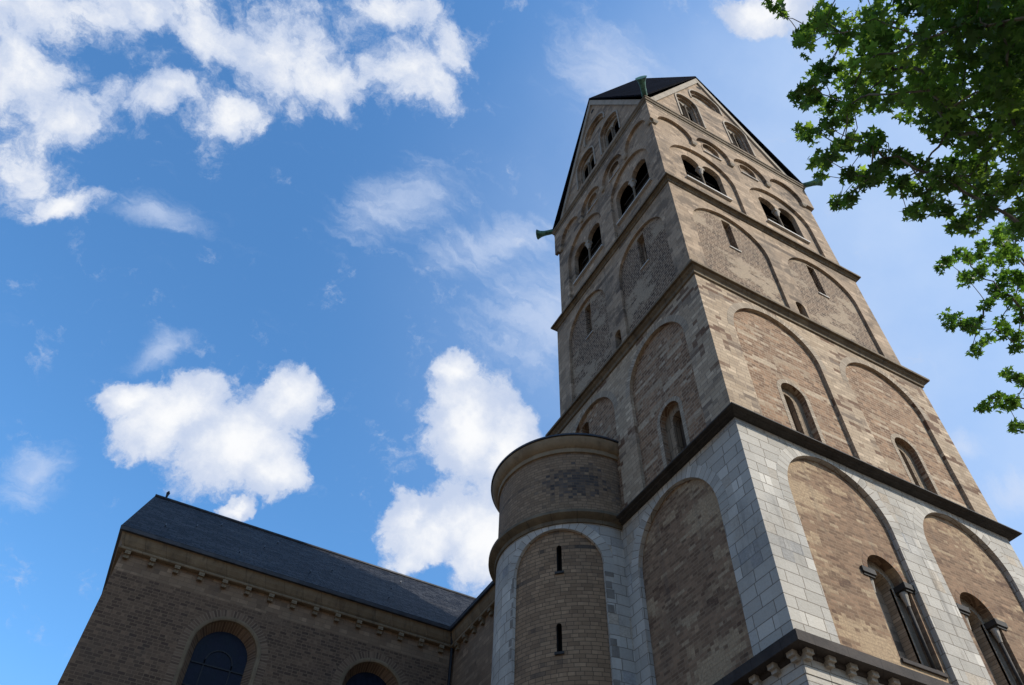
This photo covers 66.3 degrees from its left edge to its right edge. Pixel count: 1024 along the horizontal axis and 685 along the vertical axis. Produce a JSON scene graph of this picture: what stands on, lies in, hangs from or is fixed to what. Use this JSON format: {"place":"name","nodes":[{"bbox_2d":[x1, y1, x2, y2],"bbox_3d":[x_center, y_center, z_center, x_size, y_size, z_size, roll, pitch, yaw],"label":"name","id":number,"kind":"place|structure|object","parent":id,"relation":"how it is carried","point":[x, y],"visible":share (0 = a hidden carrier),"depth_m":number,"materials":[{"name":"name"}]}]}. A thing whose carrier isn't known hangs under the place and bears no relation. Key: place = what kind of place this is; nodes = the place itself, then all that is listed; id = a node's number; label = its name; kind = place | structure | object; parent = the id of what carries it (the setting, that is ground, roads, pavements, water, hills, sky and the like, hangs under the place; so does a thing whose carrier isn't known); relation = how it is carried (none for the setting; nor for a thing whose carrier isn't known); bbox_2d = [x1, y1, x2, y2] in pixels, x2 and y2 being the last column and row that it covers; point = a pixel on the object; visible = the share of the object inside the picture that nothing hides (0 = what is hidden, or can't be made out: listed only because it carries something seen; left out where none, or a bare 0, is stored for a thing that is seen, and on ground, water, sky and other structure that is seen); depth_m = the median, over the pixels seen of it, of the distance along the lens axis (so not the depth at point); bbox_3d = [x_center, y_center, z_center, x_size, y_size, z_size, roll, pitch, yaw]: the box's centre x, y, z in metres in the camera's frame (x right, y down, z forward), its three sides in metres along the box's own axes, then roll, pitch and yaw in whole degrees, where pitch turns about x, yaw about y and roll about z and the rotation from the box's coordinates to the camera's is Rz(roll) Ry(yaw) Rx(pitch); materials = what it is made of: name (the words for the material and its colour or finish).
{"place":"outdoors","nodes":[
{"label":"outdoors","id":0,"kind":"place"},
{"bbox_2d":[57,491,475,684],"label":"church transept","id":1,"kind":"structure","parent":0,"point":[192,595],"depth_m":32.24,"materials":[{"name":"brick"}]},
{"bbox_2d":[162,610,267,684],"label":"window","id":2,"kind":"structure","parent":1,"relation":"in","point":[218,647],"depth_m":30.54,"materials":[{"name":"brick"}]},
{"bbox_2d":[331,651,408,684],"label":"window","id":3,"kind":"structure","parent":1,"relation":"in","point":[365,667],"depth_m":32.94,"materials":[{"name":"stone"}]},
{"bbox_2d":[0,0,1023,684],"label":"sky","id":4,"kind":"structure","parent":0,"point":[282,267],"materials":[{"name":"blue"}]},
{"bbox_2d":[536,75,1023,684],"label":"church tower","id":5,"kind":"structure","parent":0,"point":[804,501],"depth_m":25.07,"materials":[{"name":"stone"}]},
{"bbox_2d":[573,238,603,285],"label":"belfry window","id":6,"kind":"structure","parent":5,"relation":"in","point":[597,248],"depth_m":40.41,"materials":[{"name":"beige stone"}]},
{"bbox_2d":[586,311,592,339],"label":"slit window","id":7,"kind":"structure","parent":5,"relation":"in","point":[590,311],"depth_m":35.83,"materials":[{"name":"black stone"}]},
{"bbox_2d":[587,191,597,213],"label":"small window","id":8,"kind":"structure","parent":5,"relation":"in","point":[595,191],"depth_m":41.99,"materials":[{"name":"stone"}]},
{"bbox_2d":[608,160,619,182],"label":"small window","id":9,"kind":"structure","parent":5,"relation":"in","point":[616,160],"depth_m":40.79,"materials":[{"name":"stone"}]},
{"bbox_2d":[616,173,651,225],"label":"belfry window","id":10,"kind":"structure","parent":5,"relation":"in","point":[637,192],"depth_m":38.18,"materials":[{"name":"beige stone"}]},
{"bbox_2d":[640,241,648,269],"bbox_3d":[5.740,-3.881,33.513,0.520,2.700,0.660,24,-54,-17],"label":"slit window","id":11,"kind":"structure","parent":5,"relation":"in","point":[645,255],"depth_m":33.62,"materials":[{"name":"black stone"}]},
{"bbox_2d":[657,396,689,467],"bbox_3d":[5.352,2.904,25.131,0.538,2.920,1.440,24,-54,-17],"label":"window","id":12,"kind":"structure","parent":5,"relation":"in","point":[676,426],"depth_m":25.36,"materials":[{"name":"grey stone"}]},
{"bbox_2d":[685,166,732,201],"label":"belfry window","id":13,"kind":"structure","parent":5,"relation":"in","point":[699,170],"depth_m":36.67,"materials":[{"name":"beige stone"}]},
{"bbox_2d":[701,143,721,160],"bbox_3d":[10.162,-9.786,40.412,1.140,1.300,0.370,24,-54,-17],"label":"small window","id":14,"kind":"structure","parent":5,"relation":"in","point":[719,158],"depth_m":39.94,"materials":[{"name":"stone"}]},
{"bbox_2d":[724,229,741,252],"bbox_3d":[9.106,-4.381,33.003,0.660,2.700,0.380,24,-54,-17],"label":"slit window","id":15,"kind":"structure","parent":5,"relation":"in","point":[724,229],"depth_m":32.14,"materials":[{"name":"beige stone"}]},
{"bbox_2d":[738,164,758,181],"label":"small window","id":16,"kind":"structure","parent":5,"relation":"in","point":[756,179],"depth_m":40.63,"materials":[{"name":"stone"}]},
{"bbox_2d":[765,208,810,243],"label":"belfry window","id":17,"kind":"structure","parent":5,"relation":"in","point":[775,212],"depth_m":38.01,"materials":[{"name":"beige stone"}]},
{"bbox_2d":[777,379,825,443],"bbox_3d":[8.888,2.334,24.675,1.420,3.100,0.538,24,-54,-17],"label":"window","id":18,"kind":"structure","parent":5,"relation":"in","point":[798,421],"depth_m":24.84,"materials":[{"name":"beige stone"}]},
{"bbox_2d":[860,549,948,678],"bbox_3d":[9.650,6.893,19.967,1.920,3.380,0.730,24,-54,-17],"label":"window","id":19,"kind":"structure","parent":5,"relation":"in","point":[890,598],"depth_m":20.17,"materials":[{"name":"stone"}]},
{"bbox_2d":[891,433,940,495],"bbox_3d":[13.174,4.227,26.038,1.400,3.020,0.538,24,-54,-17],"label":"window","id":20,"kind":"structure","parent":5,"relation":"in","point":[913,473],"depth_m":26.16,"materials":[{"name":"beige stone"}]},
{"bbox_2d":[955,587,1023,684],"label":"window","id":21,"kind":"structure","parent":5,"relation":"in","point":[982,632],"depth_m":21.34,"materials":[{"name":"stone"}]},
{"label":"ground","id":22,"kind":"structure","parent":0,"visible":0},
{"bbox_2d":[450,580,495,684],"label":"church nave","id":23,"kind":"structure","parent":22,"relation":"on","point":[471,627],"depth_m":33.34,"materials":[{"name":"brick"},{"name":"slate"}]},
{"bbox_2d":[488,433,637,684],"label":"stair turret","id":24,"kind":"object","parent":22,"relation":"on","point":[557,572],"visible":0.99,"depth_m":24.27,"materials":[{"name":"brown stone"}]},
{"bbox_2d":[554,623,563,655],"bbox_3d":[1.381,8.484,22.219,0.283,0.970,0.401,-13,-52,12],"label":"slit window","id":25,"kind":"structure","parent":24,"relation":"in","point":[559,627],"depth_m":22.37,"materials":[{"name":"black"}]},
{"bbox_2d":[555,546,563,574],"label":"slit window","id":26,"kind":"structure","parent":24,"relation":"in","point":[558,550],"depth_m":24.42,"materials":[{"name":"black"}]},
{"bbox_2d":[761,0,1023,242],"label":"plane tree","id":27,"kind":"object","parent":22,"relation":"on","point":[935,91],"visible":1,"depth_m":10.98,"materials":[{"name":"green plant"}]},
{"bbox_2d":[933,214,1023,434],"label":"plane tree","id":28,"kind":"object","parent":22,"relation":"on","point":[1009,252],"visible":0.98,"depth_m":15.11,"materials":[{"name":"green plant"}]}
]}

